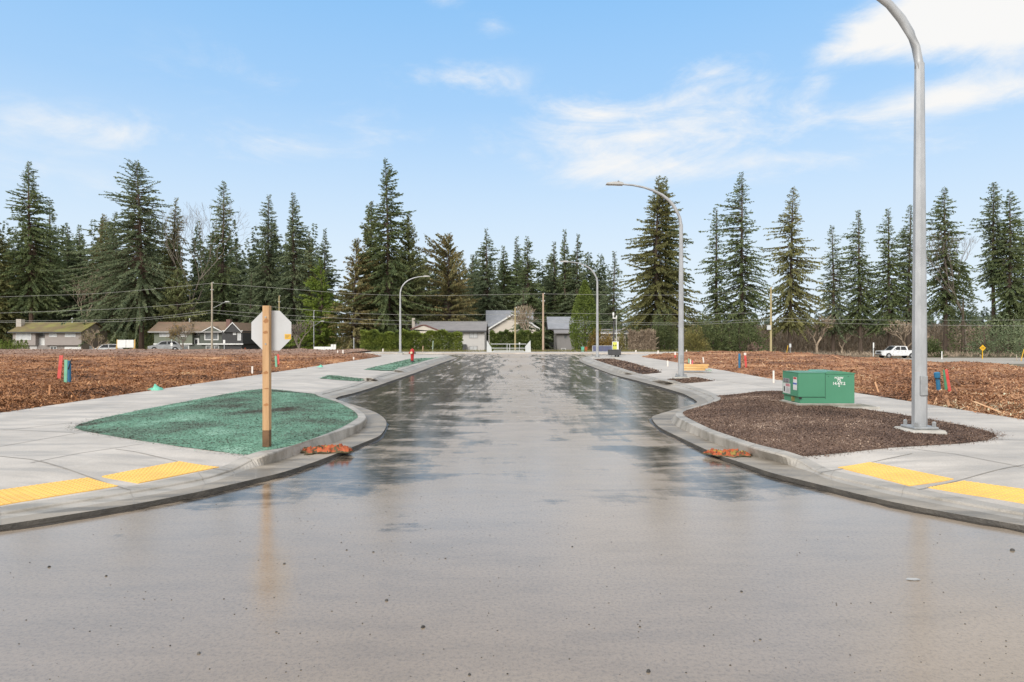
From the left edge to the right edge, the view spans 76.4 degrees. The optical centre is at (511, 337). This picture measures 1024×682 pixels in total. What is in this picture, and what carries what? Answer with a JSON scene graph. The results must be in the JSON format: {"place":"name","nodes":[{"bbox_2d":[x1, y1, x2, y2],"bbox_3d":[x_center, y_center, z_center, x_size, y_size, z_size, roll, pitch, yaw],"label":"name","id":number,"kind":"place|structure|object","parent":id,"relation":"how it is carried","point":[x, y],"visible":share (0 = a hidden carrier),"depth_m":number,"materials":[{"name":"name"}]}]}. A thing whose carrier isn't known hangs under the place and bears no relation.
{"place":"outdoors","nodes":[
{"label":"outdoors","id":0,"kind":"place"},
{"bbox_2d":[0,354,443,506],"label":"sidewalk","id":1,"kind":"structure","parent":0,"point":[40,445],"depth_m":9.51,"materials":[{"name":"concrete"}]},
{"bbox_2d":[0,477,117,505],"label":"tactile plate","id":2,"kind":"object","parent":1,"relation":"on","point":[36,492],"visible":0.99,"depth_m":6.49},
{"bbox_2d":[102,461,218,483],"bbox_3d":[-3.968,1.538,7.399,0.604,0.074,1.012,0,0,26],"label":"tactile plate","id":3,"kind":"object","parent":1,"relation":"on","point":[155,472],"visible":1,"depth_m":7.35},
{"bbox_2d":[65,389,357,455],"bbox_3d":[-5.160,1.444,13.351,4.926,0.150,10.388,0,0,0],"label":"hydroseed","id":4,"kind":"object","parent":1,"relation":"on","point":[229,422],"visible":0.94,"depth_m":10.76,"materials":[{"name":"plant"}]},
{"bbox_2d":[251,306,290,446],"bbox_3d":[-3.257,0.543,8.759,0.540,1.934,0.104,0,0,0],"label":"stop sign","id":5,"kind":"object","parent":4,"relation":"on","point":[270,330],"visible":0.95,"depth_m":8.73,"materials":[{"name":"wood"}]},
{"bbox_2d":[364,357,437,370],"bbox_3d":[-5.986,1.454,38.362,2.002,0.159,18.349,0,0,0],"label":"hydroseed","id":6,"kind":"object","parent":1,"relation":"on","point":[393,366],"visible":0.89,"depth_m":33.45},
{"bbox_2d":[487,341,530,351],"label":"barrier gate","id":7,"kind":"structure","parent":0,"point":[527,348],"depth_m":68.92,"materials":[{"name":"white metal"}]},
{"bbox_2d":[341,352,677,353],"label":"sidewalk","id":8,"kind":"structure","parent":0,"point":[512,352],"depth_m":63.22,"materials":[{"name":"concrete"}]},
{"bbox_2d":[0,354,1023,681],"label":"road","id":9,"kind":"structure","parent":0,"point":[676,544],"depth_m":4.48,"materials":[{"name":"asphalt"}]},
{"bbox_2d":[0,354,451,518],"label":"kerb","id":10,"kind":"structure","parent":9,"relation":"on","point":[252,460],"depth_m":7.43,"materials":[{"name":"concrete"}]},
{"bbox_2d":[0,356,456,530],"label":"gutter","id":11,"kind":"object","parent":9,"relation":"on","point":[373,429],"visible":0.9,"depth_m":7.12,"materials":[{"name":"concrete"}]},
{"bbox_2d":[300,443,353,454],"bbox_3d":[-2.520,1.504,8.860,0.734,0.112,0.402,0,0,-13],"label":"filter sack","id":12,"kind":"object","parent":11,"relation":"on","point":[331,448],"visible":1,"depth_m":8.77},
{"bbox_2d":[10,463,1014,681],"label":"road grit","id":13,"kind":"object","parent":9,"relation":"on","point":[648,670],"visible":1,"depth_m":3.67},
{"bbox_2d":[579,356,1023,532],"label":"gutter","id":14,"kind":"object","parent":9,"relation":"on","point":[662,423],"visible":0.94,"depth_m":7.23,"materials":[{"name":"concrete"}]},
{"bbox_2d":[702,448,751,457],"bbox_3d":[2.857,1.518,8.642,0.643,0.083,0.458,0,0,12],"label":"filter sack","id":15,"kind":"object","parent":14,"relation":"on","point":[733,453],"visible":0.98,"depth_m":8.54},
{"bbox_2d":[582,355,1023,518],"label":"kerb","id":16,"kind":"structure","parent":9,"relation":"on","point":[679,419],"depth_m":7.91,"materials":[{"name":"concrete"}]},
{"bbox_2d":[0,0,1023,336],"label":"sky","id":17,"kind":"structure","parent":0,"point":[510,119],"materials":[{"name":"blue"}]},
{"bbox_2d":[75,340,1023,409],"bbox_3d":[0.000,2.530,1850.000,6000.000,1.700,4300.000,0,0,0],"label":"ground","id":18,"kind":"structure","parent":0,"point":[836,353],"depth_m":114.35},
{"bbox_2d":[0,223,27,348],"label":"fir tree","id":19,"kind":"object","parent":18,"relation":"on","point":[6,318],"visible":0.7,"depth_m":128.55,"materials":[{"name":"green plant"}]},
{"bbox_2d":[25,199,69,321],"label":"fir tree","id":20,"kind":"object","parent":18,"relation":"on","point":[53,316],"visible":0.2,"depth_m":137.70,"materials":[{"name":"green plant"}]},
{"bbox_2d":[0,161,98,321],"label":"fir tree","id":21,"kind":"object","parent":18,"relation":"on","point":[29,291],"visible":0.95,"depth_m":129.35,"materials":[{"name":"green plant"}]},
{"bbox_2d":[7,318,110,348],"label":"house","id":22,"kind":"structure","parent":18,"relation":"on","point":[46,335],"depth_m":110.45,"materials":[{"name":"beige"}]},
{"bbox_2d":[44,225,90,321],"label":"fir tree","id":23,"kind":"object","parent":18,"relation":"on","point":[70,303],"visible":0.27,"depth_m":141.85,"materials":[{"name":"green plant"}]},
{"bbox_2d":[59,224,102,322],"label":"fir tree","id":24,"kind":"object","parent":18,"relation":"on","point":[80,236],"visible":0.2,"depth_m":144.41,"materials":[{"name":"green plant"}]},
{"bbox_2d":[63,267,119,321],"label":"bare tree","id":25,"kind":"object","parent":18,"relation":"on","point":[88,292],"visible":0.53,"depth_m":124.83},
{"bbox_2d":[77,327,111,348],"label":"bare tree","id":26,"kind":"object","parent":18,"relation":"on","point":[87,335],"visible":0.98,"depth_m":94.72,"materials":[{"name":"brown plant"}]},
{"bbox_2d":[74,212,136,348],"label":"fir tree","id":27,"kind":"object","parent":18,"relation":"on","point":[113,326],"visible":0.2,"depth_m":139.14,"materials":[{"name":"green plant"}]},
{"bbox_2d":[24,158,188,348],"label":"fir tree","id":28,"kind":"object","parent":18,"relation":"on","point":[137,240],"visible":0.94,"depth_m":119.90,"materials":[{"name":"green plant"}]},
{"bbox_2d":[84,213,138,338],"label":"tree","id":29,"kind":"object","parent":18,"relation":"on","point":[101,224],"visible":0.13,"depth_m":149.47,"materials":[{"name":"green plant"}]},
{"bbox_2d":[127,197,199,348],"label":"fir tree","id":30,"kind":"object","parent":18,"relation":"on","point":[170,263],"visible":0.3,"depth_m":129.70,"materials":[{"name":"green plant"}]},
{"bbox_2d":[148,341,181,348],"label":"parked car","id":31,"kind":"object","parent":18,"relation":"on","point":[164,345],"visible":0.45,"depth_m":97.36,"materials":[{"name":"silver metal"}]},
{"bbox_2d":[166,320,198,348],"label":"bare tree","id":32,"kind":"object","parent":18,"relation":"on","point":[178,332],"visible":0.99,"depth_m":97.29,"materials":[{"name":"brown plant"}]},
{"bbox_2d":[153,267,218,321],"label":"cedar tree","id":33,"kind":"object","parent":18,"relation":"on","point":[174,295],"visible":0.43,"depth_m":118.42,"materials":[{"name":"green plant"}]},
{"bbox_2d":[0,348,380,411],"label":"bark mulch","id":34,"kind":"object","parent":18,"relation":"on","point":[29,379],"visible":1,"depth_m":27.71,"materials":[{"name":"wood"}]},
{"bbox_2d":[3,327,401,348],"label":"dark undergrowth","id":35,"kind":"object","parent":18,"relation":"on","point":[151,337],"visible":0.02,"depth_m":134.06,"materials":[{"name":"green plant"}]},
{"bbox_2d":[148,318,258,349],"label":"house","id":36,"kind":"structure","parent":18,"relation":"on","point":[235,335],"depth_m":112.00,"materials":[{"name":"grey"}]},
{"bbox_2d":[145,202,265,317],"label":"bare tree","id":37,"kind":"object","parent":18,"relation":"on","point":[201,232],"visible":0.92,"depth_m":125.20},
{"bbox_2d":[184,180,240,321],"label":"fir tree","id":38,"kind":"object","parent":18,"relation":"on","point":[223,282],"visible":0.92,"depth_m":130.10,"materials":[{"name":"green plant"}]},
{"bbox_2d":[228,249,254,321],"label":"fir tree","id":39,"kind":"object","parent":18,"relation":"on","point":[238,274],"visible":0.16,"depth_m":144.73,"materials":[{"name":"green plant"}]},
{"bbox_2d":[238,272,261,347],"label":"fir tree","id":40,"kind":"object","parent":18,"relation":"on","point":[253,310],"visible":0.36,"depth_m":120.50,"materials":[{"name":"green plant"}]},
{"bbox_2d":[227,194,289,322],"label":"fir tree","id":41,"kind":"object","parent":18,"relation":"on","point":[262,293],"visible":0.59,"depth_m":131.16,"materials":[{"name":"green plant"}]},
{"bbox_2d":[267,192,321,348],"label":"fir tree","id":42,"kind":"object","parent":18,"relation":"on","point":[289,285],"visible":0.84,"depth_m":129.44,"materials":[{"name":"green plant"}]},
{"bbox_2d":[291,320,313,347],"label":"bare tree","id":43,"kind":"object","parent":18,"relation":"on","point":[297,331],"visible":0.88,"depth_m":103.67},
{"bbox_2d":[289,233,320,348],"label":"fir tree","id":44,"kind":"object","parent":18,"relation":"on","point":[312,275],"visible":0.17,"depth_m":149.56,"materials":[{"name":"green plant"}]},
{"bbox_2d":[0,216,617,348],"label":"dark forest","id":45,"kind":"object","parent":18,"relation":"on","point":[591,278],"visible":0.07,"depth_m":160.38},
{"bbox_2d":[284,258,343,348],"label":"cedar tree","id":46,"kind":"object","parent":18,"relation":"on","point":[323,332],"visible":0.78,"depth_m":121.22,"materials":[{"name":"green plant"}]},
{"bbox_2d":[308,228,351,345],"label":"fir tree","id":47,"kind":"object","parent":18,"relation":"on","point":[326,259],"visible":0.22,"depth_m":147.78,"materials":[{"name":"green plant"}]},
{"bbox_2d":[322,238,383,349],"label":"cedar tree","id":48,"kind":"object","parent":18,"relation":"on","point":[354,327],"visible":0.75,"depth_m":118.48,"materials":[{"name":"green plant"}]},
{"bbox_2d":[339,201,391,345],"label":"cedar tree","id":49,"kind":"object","parent":18,"relation":"on","point":[366,228],"visible":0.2,"depth_m":123.72,"materials":[{"name":"green plant"}]},
{"bbox_2d":[348,157,441,351],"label":"fir tree","id":50,"kind":"object","parent":18,"relation":"on","point":[384,283],"visible":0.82,"depth_m":119.86,"materials":[{"name":"green plant"}]},
{"bbox_2d":[367,213,439,348],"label":"cedar tree","id":51,"kind":"object","parent":18,"relation":"on","point":[409,245],"visible":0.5,"depth_m":122.84,"materials":[{"name":"green plant"}]},
{"bbox_2d":[359,328,463,351],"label":"hedge","id":52,"kind":"object","parent":18,"relation":"on","point":[373,339],"visible":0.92,"depth_m":98.65,"materials":[{"name":"green plant"}]},
{"bbox_2d":[407,233,481,321],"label":"cedar tree","id":53,"kind":"object","parent":18,"relation":"on","point":[454,286],"visible":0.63,"depth_m":125.81,"materials":[{"name":"green plant"}]},
{"bbox_2d":[411,318,487,351],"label":"house","id":54,"kind":"structure","parent":18,"relation":"on","point":[474,335],"depth_m":115.00,"materials":[{"name":"white"}]},
{"bbox_2d":[457,254,485,321],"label":"fir tree","id":55,"kind":"object","parent":18,"relation":"on","point":[473,272],"visible":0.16,"depth_m":149.77,"materials":[{"name":"green plant"}]},
{"bbox_2d":[461,229,516,347],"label":"fir tree","id":56,"kind":"object","parent":18,"relation":"on","point":[487,269],"visible":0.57,"depth_m":139.62,"materials":[{"name":"green plant"}]},
{"bbox_2d":[491,245,518,309],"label":"fir tree","id":57,"kind":"object","parent":18,"relation":"on","point":[505,279],"visible":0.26,"depth_m":145.71,"materials":[{"name":"green plant"}]},
{"bbox_2d":[486,310,539,345],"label":"house","id":58,"kind":"structure","parent":18,"relation":"on","point":[497,320],"depth_m":130.50,"materials":[{"name":"beige paint"}]},
{"bbox_2d":[489,329,541,351],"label":"hedge","id":59,"kind":"object","parent":18,"relation":"on","point":[534,338],"visible":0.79,"depth_m":101.47,"materials":[{"name":"green plant"}]},
{"bbox_2d":[506,303,537,335],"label":"bare tree","id":60,"kind":"object","parent":18,"relation":"on","point":[521,315],"visible":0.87,"depth_m":106.57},
{"bbox_2d":[506,236,541,323],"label":"fir tree","id":61,"kind":"object","parent":18,"relation":"on","point":[517,254],"visible":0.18,"depth_m":147.78,"materials":[{"name":"green plant"}]},
{"bbox_2d":[335,348,721,351],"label":"verge weeds","id":62,"kind":"object","parent":18,"relation":"on","point":[536,350],"visible":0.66,"depth_m":80.51,"materials":[{"name":"green plant"}]},
{"bbox_2d":[505,287,552,347],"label":"fir tree","id":63,"kind":"object","parent":18,"relation":"on","point":[531,320],"visible":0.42,"depth_m":111.60,"materials":[{"name":"green plant"}]},
{"bbox_2d":[502,236,559,348],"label":"fir tree","id":64,"kind":"object","parent":18,"relation":"on","point":[532,265],"visible":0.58,"depth_m":137.73,"materials":[{"name":"green plant"}]},
{"bbox_2d":[535,242,563,347],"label":"fir tree","id":65,"kind":"object","parent":18,"relation":"on","point":[553,290],"visible":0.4,"depth_m":145.74,"materials":[{"name":"green plant"}]},
{"bbox_2d":[540,229,578,340],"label":"fir tree","id":66,"kind":"object","parent":18,"relation":"on","point":[560,288],"visible":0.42,"depth_m":142.82,"materials":[{"name":"green plant"}]},
{"bbox_2d":[546,317,591,351],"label":"house","id":67,"kind":"structure","parent":18,"relation":"on","point":[559,327],"depth_m":113.90,"materials":[{"name":"grey"}]},
{"bbox_2d":[558,233,599,322],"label":"fir tree","id":68,"kind":"object","parent":18,"relation":"on","point":[573,284],"visible":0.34,"depth_m":140.80,"materials":[{"name":"green plant"}]},
{"bbox_2d":[568,279,601,351],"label":"column cedar","id":69,"kind":"object","parent":18,"relation":"on","point":[589,302],"depth_m":100.09,"materials":[{"name":"green plant"}]},
{"bbox_2d":[595,251,628,345],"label":"fir tree","id":70,"kind":"object","parent":18,"relation":"on","point":[613,307],"visible":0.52,"depth_m":135.86,"materials":[{"name":"green plant"}]},
{"bbox_2d":[602,177,697,337],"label":"fir tree","id":71,"kind":"object","parent":18,"relation":"on","point":[670,263],"visible":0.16,"depth_m":123.43,"materials":[{"name":"green plant"}]},
{"bbox_2d":[647,303,677,351],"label":"shrub","id":72,"kind":"object","parent":18,"relation":"on","point":[667,337],"visible":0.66,"depth_m":103.22,"materials":[{"name":"green plant"}]},
{"bbox_2d":[616,175,724,351],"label":"fir tree","id":73,"kind":"object","parent":18,"relation":"on","point":[656,284],"visible":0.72,"depth_m":119.66,"materials":[{"name":"green plant"}]},
{"bbox_2d":[684,324,711,351],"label":"shrub","id":74,"kind":"object","parent":18,"relation":"on","point":[694,340],"visible":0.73,"depth_m":95.38,"materials":[{"name":"green plant"}]},
{"bbox_2d":[690,305,737,351],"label":"shrub","id":75,"kind":"object","parent":18,"relation":"on","point":[714,335],"visible":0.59,"depth_m":104.93,"materials":[{"name":"green plant"}]},
{"bbox_2d":[694,207,737,349],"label":"fir tree","id":76,"kind":"object","parent":18,"relation":"on","point":[712,288],"visible":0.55,"depth_m":121.71,"materials":[{"name":"green plant"}]},
{"bbox_2d":[699,172,784,350],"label":"fir tree","id":77,"kind":"object","parent":18,"relation":"on","point":[750,295],"visible":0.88,"depth_m":119.42,"materials":[{"name":"green plant"}]},
{"bbox_2d":[711,308,775,351],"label":"shrub","id":78,"kind":"object","parent":18,"relation":"on","point":[748,339],"visible":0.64,"depth_m":106.10,"materials":[{"name":"green plant"}]},
{"bbox_2d":[755,186,838,352],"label":"fir tree","id":79,"kind":"object","parent":18,"relation":"on","point":[790,286],"visible":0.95,"depth_m":119.81,"materials":[{"name":"green plant"}]},
{"bbox_2d":[615,306,1004,346],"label":"distant forest","id":80,"kind":"object","parent":18,"relation":"on","point":[980,317],"visible":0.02,"depth_m":258.15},
{"bbox_2d":[804,314,834,353],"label":"bare tree","id":81,"kind":"object","parent":18,"relation":"on","point":[824,330],"visible":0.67,"depth_m":120.89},
{"bbox_2d":[641,350,1023,419],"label":"bark mulch","id":82,"kind":"object","parent":18,"relation":"on","point":[990,388],"visible":0.8,"depth_m":24.07,"materials":[{"name":"wood"}]},
{"bbox_2d":[643,350,1021,356],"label":"verge weeds","id":83,"kind":"object","parent":18,"relation":"on","point":[947,354],"visible":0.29,"depth_m":112.73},
{"bbox_2d":[809,225,870,353],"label":"fir tree","id":84,"kind":"object","parent":18,"relation":"on","point":[838,307],"visible":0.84,"depth_m":122.37,"materials":[{"name":"green plant"}]},
{"bbox_2d":[684,320,1022,353],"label":"dry brush","id":85,"kind":"object","parent":18,"relation":"on","point":[800,342],"visible":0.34,"depth_m":129.91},
{"bbox_2d":[828,210,889,354],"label":"fir tree","id":86,"kind":"object","parent":18,"relation":"on","point":[863,306],"visible":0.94,"depth_m":121.66,"materials":[{"name":"green plant"}]},
{"bbox_2d":[849,208,912,347],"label":"fir tree","id":87,"kind":"object","parent":18,"relation":"on","point":[889,304],"visible":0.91,"depth_m":120.74,"materials":[{"name":"green plant"}]},
{"bbox_2d":[877,205,930,349],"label":"fir tree","id":88,"kind":"object","parent":18,"relation":"on","point":[906,239],"visible":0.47,"depth_m":122.88,"materials":[{"name":"green plant"}]},
{"bbox_2d":[882,320,928,347],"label":"bare tree","id":89,"kind":"object","parent":18,"relation":"on","point":[901,326],"visible":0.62,"depth_m":116.95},
{"bbox_2d":[927,336,947,356],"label":"shrub","id":90,"kind":"object","parent":18,"relation":"on","point":[932,348],"visible":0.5,"depth_m":111.72,"materials":[{"name":"green plant"}]},
{"bbox_2d":[903,220,977,352],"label":"bare tree","id":91,"kind":"object","parent":18,"relation":"on","point":[952,288],"visible":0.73,"depth_m":119.88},
{"bbox_2d":[926,186,984,354],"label":"fir tree","id":92,"kind":"object","parent":18,"relation":"on","point":[941,304],"visible":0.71,"depth_m":121.79,"materials":[{"name":"green plant"}]},
{"bbox_2d":[945,264,980,355],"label":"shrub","id":93,"kind":"object","parent":18,"relation":"on","point":[972,306],"visible":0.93,"depth_m":117.84,"materials":[{"name":"green plant"}]},
{"bbox_2d":[961,305,1023,356],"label":"shrub","id":94,"kind":"object","parent":18,"relation":"on","point":[1016,341],"visible":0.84,"depth_m":112.72,"materials":[{"name":"green plant"}]},
{"bbox_2d":[967,182,1022,352],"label":"fir tree","id":95,"kind":"object","parent":18,"relation":"on","point":[992,237],"visible":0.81,"depth_m":123.78,"materials":[{"name":"green plant"}]},
{"bbox_2d":[978,189,1023,349],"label":"fir tree","id":96,"kind":"object","parent":18,"relation":"on","point":[1008,291],"visible":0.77,"depth_m":120.79,"materials":[{"name":"green plant"}]},
{"bbox_2d":[1000,285,1023,355],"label":"shrub","id":97,"kind":"object","parent":18,"relation":"on","point":[1020,319],"visible":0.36,"depth_m":117.14,"materials":[{"name":"green plant"}]},
{"bbox_2d":[590,354,1023,508],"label":"sidewalk","id":98,"kind":"structure","parent":0,"point":[999,461],"depth_m":8.44,"materials":[{"name":"concrete"}]},
{"bbox_2d":[560,260,600,357],"bbox_3d":[4.905,-1.952,46.582,2.935,7.157,0.526,0,0,0],"label":"street lamp","id":99,"kind":"object","parent":98,"relation":"on","point":[597,337],"visible":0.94,"depth_m":46.53,"materials":[{"name":"metal"}]},
{"bbox_2d":[606,312,620,356],"bbox_3d":[7.526,-0.189,48.317,1.058,3.320,0.740,0,0,0],"label":"camera trailer","id":100,"kind":"object","parent":98,"relation":"on","point":[615,350],"visible":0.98,"depth_m":48.16,"materials":[{"name":"metal"}]},
{"bbox_2d":[595,358,661,373],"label":"planting soil","id":101,"kind":"structure","parent":98,"relation":"on","point":[634,367],"depth_m":31.87,"materials":[{"name":"brown soil"}]},
{"bbox_2d":[668,377,714,382],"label":"planting soil","id":102,"kind":"structure","parent":98,"relation":"on","point":[690,380],"depth_m":22.31,"materials":[{"name":"brown soil"}]},
{"bbox_2d":[606,181,689,378],"bbox_3d":[4.802,-1.982,23.116,2.935,7.157,0.526,0,0,0],"label":"street lamp","id":103,"kind":"object","parent":102,"relation":"on","point":[680,374],"visible":0.96,"depth_m":23.06,"materials":[{"name":"metal"}]},
{"bbox_2d":[683,390,1012,458],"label":"planting soil","id":104,"kind":"structure","parent":98,"relation":"on","point":[767,418],"depth_m":10.19,"materials":[{"name":"brown soil"}]},
{"bbox_2d":[779,369,879,408],"bbox_3d":[6.467,1.114,13.705,1.967,0.832,1.090,0,0,0],"label":"transformer cabinet","id":105,"kind":"object","parent":104,"relation":"on","point":[820,387],"visible":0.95,"depth_m":13.35,"materials":[{"name":"green painted metal"},{"name":"concrete"}]},
{"bbox_2d":[877,0,947,434],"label":"street lamp","id":106,"kind":"object","parent":104,"relation":"on","point":[919,416],"visible":0.94,"depth_m":9.70,"materials":[{"name":"metal"}]},
{"bbox_2d":[838,462,952,485],"bbox_3d":[4.262,1.537,7.323,0.616,0.076,1.006,0,0,-18],"label":"tactile plate","id":107,"kind":"object","parent":98,"relation":"on","point":[907,477],"visible":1,"depth_m":7.23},
{"bbox_2d":[928,481,1023,503],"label":"tactile plate","id":108,"kind":"object","parent":98,"relation":"on","point":[1010,494],"visible":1,"depth_m":6.46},
{"bbox_2d":[892,358,1023,363],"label":"road","id":109,"kind":"structure","parent":0,"point":[1002,360],"depth_m":94.10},
{"bbox_2d":[875,346,911,357],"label":"pickup truck","id":110,"kind":"object","parent":109,"relation":"on","point":[902,351],"visible":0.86,"depth_m":103.50,"materials":[{"name":"white metal"}]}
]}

